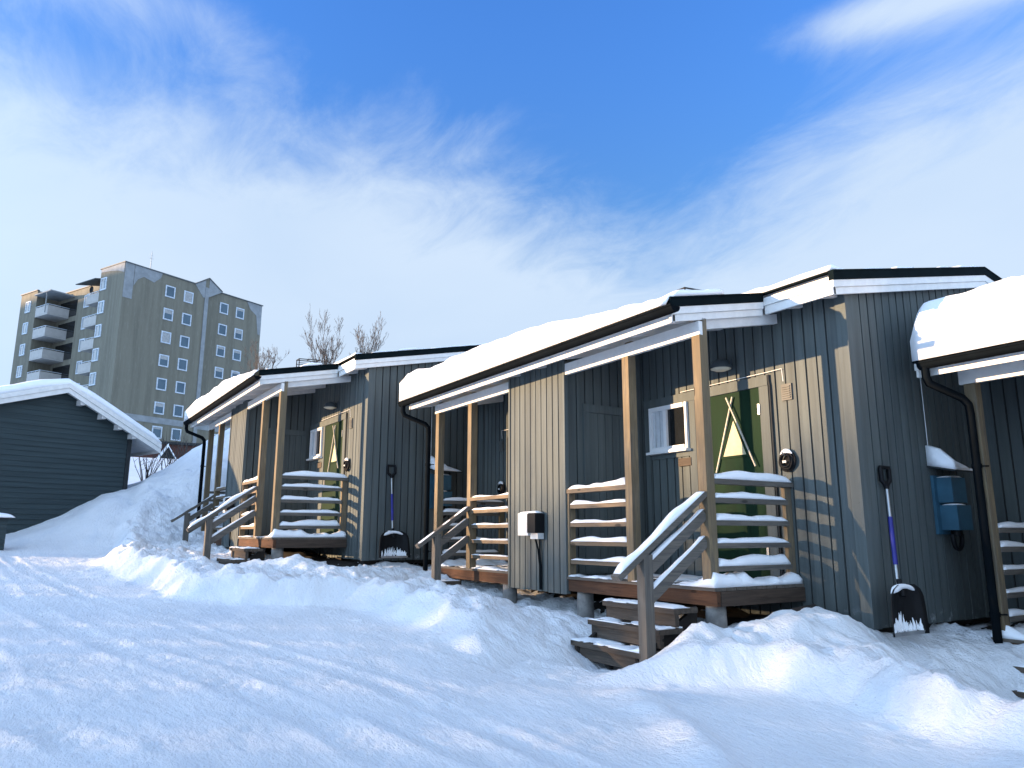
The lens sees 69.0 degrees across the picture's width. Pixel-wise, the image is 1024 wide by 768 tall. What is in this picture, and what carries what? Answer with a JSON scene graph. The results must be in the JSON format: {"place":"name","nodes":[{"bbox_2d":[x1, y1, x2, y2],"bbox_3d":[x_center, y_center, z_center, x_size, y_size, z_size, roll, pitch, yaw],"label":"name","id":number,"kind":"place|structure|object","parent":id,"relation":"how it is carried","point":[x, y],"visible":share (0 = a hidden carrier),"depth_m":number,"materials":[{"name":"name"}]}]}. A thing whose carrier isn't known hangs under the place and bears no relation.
{"place":"outdoors","nodes":[
{"label":"outdoors","id":0,"kind":"place"},
{"bbox_2d":[259,547,431,566],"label":"bare ground","id":1,"kind":"structure","parent":0,"point":[288,552],"depth_m":12.43,"materials":[{"name":"soil"}]},
{"bbox_2d":[0,428,1023,767],"bbox_3d":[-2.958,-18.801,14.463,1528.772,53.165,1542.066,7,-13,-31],"label":"snowy ground","id":2,"kind":"structure","parent":0,"point":[136,630],"depth_m":5.18,"materials":[{"name":"white snow"}]},
{"bbox_2d":[0,513,14,550],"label":"storage box","id":3,"kind":"object","parent":2,"relation":"on","point":[4,517],"visible":0.95,"depth_m":13.60,"materials":[{"name":"grey"}]},
{"bbox_2d":[0,378,161,533],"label":"siding hut","id":4,"kind":"object","parent":2,"relation":"on","point":[67,445],"visible":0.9,"depth_m":17.04,"materials":[{"name":"grey wood"}]},
{"bbox_2d":[10,255,262,442],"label":"apartment tower","id":5,"kind":"structure","parent":2,"relation":"on","point":[158,354],"depth_m":90.04,"materials":[{"name":"concrete"}]},
{"bbox_2d":[16,365,22,377],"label":"window","id":6,"kind":"structure","parent":5,"relation":"in","point":[19,368],"depth_m":94.13,"materials":[{"name":"white glass"}]},
{"bbox_2d":[19,344,25,355],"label":"window","id":7,"kind":"structure","parent":5,"relation":"in","point":[22,347],"depth_m":94.68,"materials":[{"name":"white glass"}]},
{"bbox_2d":[22,322,28,334],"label":"window","id":8,"kind":"structure","parent":5,"relation":"in","point":[25,325],"depth_m":95.25,"materials":[{"name":"white glass"}]},
{"bbox_2d":[25,301,31,313],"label":"window","id":9,"kind":"structure","parent":5,"relation":"in","point":[28,304],"depth_m":95.81,"materials":[{"name":"white glass"}]},
{"bbox_2d":[52,364,69,378],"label":"balcony door","id":10,"kind":"structure","parent":5,"relation":"in","point":[64,370],"depth_m":93.46,"materials":[{"name":"black glass"}]},
{"bbox_2d":[55,342,72,359],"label":"balcony door","id":11,"kind":"structure","parent":5,"relation":"in","point":[67,348],"depth_m":93.93,"materials":[{"name":"black glass"}]},
{"bbox_2d":[58,321,74,338],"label":"balcony door","id":12,"kind":"structure","parent":5,"relation":"in","point":[69,327],"depth_m":94.47,"materials":[{"name":"black glass"}]},
{"bbox_2d":[60,299,77,316],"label":"balcony door","id":13,"kind":"structure","parent":5,"relation":"in","point":[72,305],"depth_m":95.00,"materials":[{"name":"black glass"}]},
{"bbox_2d":[75,360,82,373],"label":"window","id":14,"kind":"structure","parent":5,"relation":"in","point":[78,362],"depth_m":91.76,"materials":[{"name":"white glass"}]},
{"bbox_2d":[78,338,85,351],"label":"window","id":15,"kind":"structure","parent":5,"relation":"in","point":[79,347],"depth_m":92.33,"materials":[{"name":"white glass"}]},
{"bbox_2d":[81,317,86,329],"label":"window","id":16,"kind":"structure","parent":5,"relation":"in","point":[82,322],"depth_m":92.89,"materials":[{"name":"white glass"}]},
{"bbox_2d":[83,294,90,307],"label":"window","id":17,"kind":"structure","parent":5,"relation":"in","point":[84,306],"depth_m":93.45,"materials":[{"name":"white glass"}]},
{"bbox_2d":[89,372,96,385],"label":"window","id":18,"kind":"structure","parent":5,"relation":"in","point":[92,380],"depth_m":84.59,"materials":[{"name":"white glass"}]},
{"bbox_2d":[91,348,98,361],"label":"window","id":19,"kind":"structure","parent":5,"relation":"in","point":[95,354],"depth_m":85.16,"materials":[{"name":"white glass"}]},
{"bbox_2d":[94,324,101,337],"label":"window","id":20,"kind":"structure","parent":5,"relation":"in","point":[98,328],"depth_m":85.70,"materials":[{"name":"white glass"}]},
{"bbox_2d":[97,300,104,313],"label":"window","id":21,"kind":"structure","parent":5,"relation":"in","point":[100,309],"depth_m":86.25,"materials":[{"name":"white glass"}]},
{"bbox_2d":[100,277,107,290],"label":"window","id":22,"kind":"structure","parent":5,"relation":"in","point":[103,284],"depth_m":86.83,"materials":[{"name":"white glass"}]},
{"bbox_2d":[152,426,162,438],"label":"window","id":23,"kind":"structure","parent":5,"relation":"in","point":[157,430],"depth_m":86.25,"materials":[{"name":"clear glass"}]},
{"bbox_2d":[153,401,164,414],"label":"window","id":24,"kind":"structure","parent":5,"relation":"in","point":[158,406],"depth_m":86.71,"materials":[{"name":"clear glass"}]},
{"bbox_2d":[156,377,166,390],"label":"window","id":25,"kind":"structure","parent":5,"relation":"in","point":[161,383],"depth_m":87.27,"materials":[{"name":"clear glass"}]},
{"bbox_2d":[158,354,168,367],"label":"window","id":26,"kind":"structure","parent":5,"relation":"in","point":[163,361],"depth_m":87.82,"materials":[{"name":"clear glass"}]},
{"bbox_2d":[160,331,170,343],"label":"window","id":27,"kind":"structure","parent":5,"relation":"in","point":[165,336],"depth_m":88.36,"materials":[{"name":"white glass"}]},
{"bbox_2d":[163,307,173,320],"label":"window","id":28,"kind":"structure","parent":5,"relation":"in","point":[167,313],"depth_m":88.93,"materials":[{"name":"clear glass"}]},
{"bbox_2d":[165,285,175,298],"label":"window","id":29,"kind":"structure","parent":5,"relation":"in","point":[169,290],"depth_m":89.49,"materials":[{"name":"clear glass"}]},
{"bbox_2d":[170,428,181,440],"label":"window","id":30,"kind":"structure","parent":5,"relation":"in","point":[175,432],"depth_m":88.16,"materials":[{"name":"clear glass"}]},
{"bbox_2d":[173,404,183,417],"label":"window","id":31,"kind":"structure","parent":5,"relation":"in","point":[177,409],"depth_m":88.75,"materials":[{"name":"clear glass"}]},
{"bbox_2d":[175,381,185,393],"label":"window","id":32,"kind":"structure","parent":5,"relation":"in","point":[180,386],"depth_m":89.30,"materials":[{"name":"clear glass"}]},
{"bbox_2d":[177,358,187,370],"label":"window","id":33,"kind":"structure","parent":5,"relation":"in","point":[182,363],"depth_m":89.86,"materials":[{"name":"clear glass"}]},
{"bbox_2d":[179,335,189,348],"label":"window","id":34,"kind":"structure","parent":5,"relation":"in","point":[184,341],"depth_m":90.41,"materials":[{"name":"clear glass"}]},
{"bbox_2d":[181,313,191,325],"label":"window","id":35,"kind":"structure","parent":5,"relation":"in","point":[186,318],"depth_m":90.99,"materials":[{"name":"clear glass"}]},
{"bbox_2d":[183,290,193,303],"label":"window","id":36,"kind":"structure","parent":5,"relation":"in","point":[188,296],"depth_m":91.53,"materials":[{"name":"grey glass"}]},
{"bbox_2d":[214,367,223,378],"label":"window","id":37,"kind":"structure","parent":5,"relation":"in","point":[218,372],"depth_m":94.40,"materials":[{"name":"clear glass"}]},
{"bbox_2d":[216,345,224,357],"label":"window","id":38,"kind":"structure","parent":5,"relation":"in","point":[220,350],"depth_m":94.96,"materials":[{"name":"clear glass"}]},
{"bbox_2d":[217,323,226,335],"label":"window","id":39,"kind":"structure","parent":5,"relation":"in","point":[222,329],"depth_m":95.53,"materials":[{"name":"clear glass"}]},
{"bbox_2d":[219,302,228,314],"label":"window","id":40,"kind":"structure","parent":5,"relation":"in","point":[223,309],"depth_m":96.09,"materials":[{"name":"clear glass"}]},
{"bbox_2d":[231,370,239,377],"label":"window","id":41,"kind":"structure","parent":5,"relation":"in","point":[233,373],"depth_m":96.41,"materials":[{"name":"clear glass"}]},
{"bbox_2d":[232,349,240,360],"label":"window","id":42,"kind":"structure","parent":5,"relation":"in","point":[236,355],"depth_m":97.00,"materials":[{"name":"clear glass"}]},
{"bbox_2d":[234,328,242,340],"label":"window","id":43,"kind":"structure","parent":5,"relation":"in","point":[238,333],"depth_m":97.57,"materials":[{"name":"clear glass"}]},
{"bbox_2d":[235,307,244,319],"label":"window","id":44,"kind":"structure","parent":5,"relation":"in","point":[239,311],"depth_m":98.12,"materials":[{"name":"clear glass"}]},
{"bbox_2d":[133,444,168,480],"bbox_3d":[-9.821,2.111,20.055,0.998,1.038,0.733,-6,-13,27],"label":"dry shrub","id":45,"kind":"object","parent":2,"relation":"on","point":[147,475],"visible":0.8,"depth_m":19.95,"materials":[{"name":"brown plant"}]},
{"bbox_2d":[133,441,201,458],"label":"brown house","id":46,"kind":"structure","parent":2,"relation":"on","point":[174,447],"depth_m":55.05,"materials":[{"name":"red paint"}]},
{"bbox_2d":[159,433,192,469],"bbox_3d":[-9.559,1.895,20.667,1.008,1.179,0.788,-3,-12,15],"label":"dry shrub","id":47,"kind":"object","parent":2,"relation":"on","point":[169,459],"visible":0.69,"depth_m":20.64,"materials":[{"name":"brown plant"}]},
{"bbox_2d":[173,433,199,456],"bbox_3d":[-9.306,1.778,21.150,0.658,0.815,1.195,-7,-13,31],"label":"dry shrub","id":48,"kind":"object","parent":2,"relation":"on","point":[183,445],"visible":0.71,"depth_m":21.02,"materials":[{"name":"brown plant"}]},
{"bbox_2d":[239,338,288,372],"bbox_3d":[-13.063,1.112,38.479,2.698,7.722,2.095,0,-11,1],"label":"bare birch","id":49,"kind":"object","parent":2,"relation":"on","point":[256,358],"visible":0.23,"depth_m":39.17,"materials":[{"name":"brown plant"}]},
{"bbox_2d":[301,309,345,364],"bbox_3d":[-10.104,0.446,39.054,1.944,9.231,3.270,-6,-13,27],"label":"bare birch","id":50,"kind":"object","parent":2,"relation":"on","point":[324,352],"visible":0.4,"depth_m":39.79,"materials":[{"name":"brown plant"}]},
{"bbox_2d":[170,343,487,564],"bbox_3d":[-2.719,1.611,15.358,7.764,4.451,7.277,7,-13,-32],"label":"cabin","id":51,"kind":"object","parent":2,"relation":"on","point":[299,435],"visible":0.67,"depth_m":12.24,"materials":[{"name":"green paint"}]},
{"bbox_2d":[261,434,301,535],"bbox_3d":[-4.235,1.845,13.665,0.651,1.838,0.012,7,-13,-32],"label":"store door","id":52,"kind":"structure","parent":51,"relation":"in","point":[291,450],"depth_m":13.67,"materials":[{"name":"grey wood"}]},
{"bbox_2d":[306,427,322,460],"bbox_3d":[-3.602,1.101,13.655,0.096,0.565,0.665,7,-13,-32],"label":"window","id":53,"kind":"structure","parent":51,"relation":"in","point":[316,435],"depth_m":13.66,"materials":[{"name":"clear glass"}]},
{"bbox_2d":[320,420,342,533],"bbox_3d":[-3.124,1.620,12.797,0.078,1.920,0.912,7,-13,-32],"label":"door","id":54,"kind":"structure","parent":51,"relation":"in","point":[334,432],"depth_m":12.84,"materials":[{"name":"green paint"}]},
{"bbox_2d":[343,458,349,471],"bbox_3d":[-2.724,1.322,12.219,0.105,0.230,0.188,7,-13,-32],"label":"cable coil","id":55,"kind":"object","parent":51,"relation":"attached to","point":[346,465],"visible":1,"depth_m":12.17,"materials":[{"name":"black plastic"}]},
{"bbox_2d":[379,464,409,557],"bbox_3d":[-1.852,1.964,11.593,0.510,1.440,0.277,7,-13,-31],"label":"snow shovel","id":56,"kind":"object","parent":51,"relation":"attached to","point":[394,544],"visible":1,"depth_m":11.47,"materials":[{"name":"black plastic"}]},
{"bbox_2d":[349,312,388,354],"bbox_3d":[-7.798,0.620,39.775,2.106,9.178,2.128,3,-12,-15],"label":"bare birch","id":57,"kind":"object","parent":2,"relation":"on","point":[374,339],"visible":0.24,"depth_m":40.02,"materials":[{"name":"brown plant"}]},
{"bbox_2d":[398,264,1001,667],"bbox_3d":[2.740,1.019,10.444,7.764,4.486,7.277,7,-13,-31],"label":"cabin","id":58,"kind":"object","parent":2,"relation":"on","point":[632,450],"visible":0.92,"depth_m":7.45,"materials":[{"name":"grey wood"}]},
{"bbox_2d":[497,481,504,493],"bbox_3d":[-0.186,1.648,11.822,0.105,0.220,0.186,7,-13,-31],"label":"cable coil","id":59,"kind":"object","parent":58,"relation":"attached to","point":[501,488],"visible":0.97,"depth_m":11.79,"materials":[{"name":"black plastic"}]},
{"bbox_2d":[591,413,626,573],"bbox_3d":[1.196,1.276,8.775,0.651,1.838,0.012,7,-13,-31],"label":"store door","id":60,"kind":"structure","parent":58,"relation":"in","point":[607,431],"depth_m":8.76,"materials":[{"name":"grey wood"}]},
{"bbox_2d":[646,401,690,455],"bbox_3d":[1.824,0.529,8.752,0.096,0.565,0.665,7,-13,-31],"label":"window","id":61,"kind":"structure","parent":58,"relation":"in","point":[668,424],"depth_m":8.75,"materials":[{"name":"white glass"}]},
{"bbox_2d":[710,388,770,577],"bbox_3d":[2.297,1.048,7.895,0.077,1.920,0.912,7,-13,-31],"label":"door","id":62,"kind":"structure","parent":58,"relation":"in","point":[735,417],"depth_m":7.84,"materials":[{"name":"green paint"}]},
{"bbox_2d":[779,449,795,471],"bbox_3d":[2.683,0.745,7.296,0.105,0.229,0.195,7,-13,-31],"label":"cable coil","id":63,"kind":"object","parent":58,"relation":"attached to","point":[789,460],"visible":1,"depth_m":7.28,"materials":[{"name":"black plastic"}]},
{"bbox_2d":[878,465,929,637],"bbox_3d":[3.363,1.399,6.421,0.697,1.440,0.282,21,-24,-60],"label":"snow shovel","id":64,"kind":"object","parent":58,"relation":"attached to","point":[909,612],"visible":1,"depth_m":6.35,"materials":[{"name":"black plastic"}]},
{"bbox_2d":[910,275,1023,697],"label":"cabin","id":65,"kind":"object","parent":2,"relation":"on","point":[974,338],"visible":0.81,"depth_m":6.78,"materials":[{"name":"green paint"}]},
{"bbox_2d":[0,0,1023,385],"label":"sky","id":66,"kind":"structure","parent":0,"point":[457,172],"materials":[{"name":"blue"}]},
{"bbox_2d":[531,590,971,625],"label":"bare ground","id":67,"kind":"structure","parent":0,"point":[735,615],"depth_m":7.65,"materials":[{"name":"soil"}]},
{"bbox_2d":[981,621,1023,629],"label":"bare ground","id":68,"kind":"structure","parent":0,"point":[1011,625],"depth_m":7.30,"materials":[{"name":"soil"}]}
]}

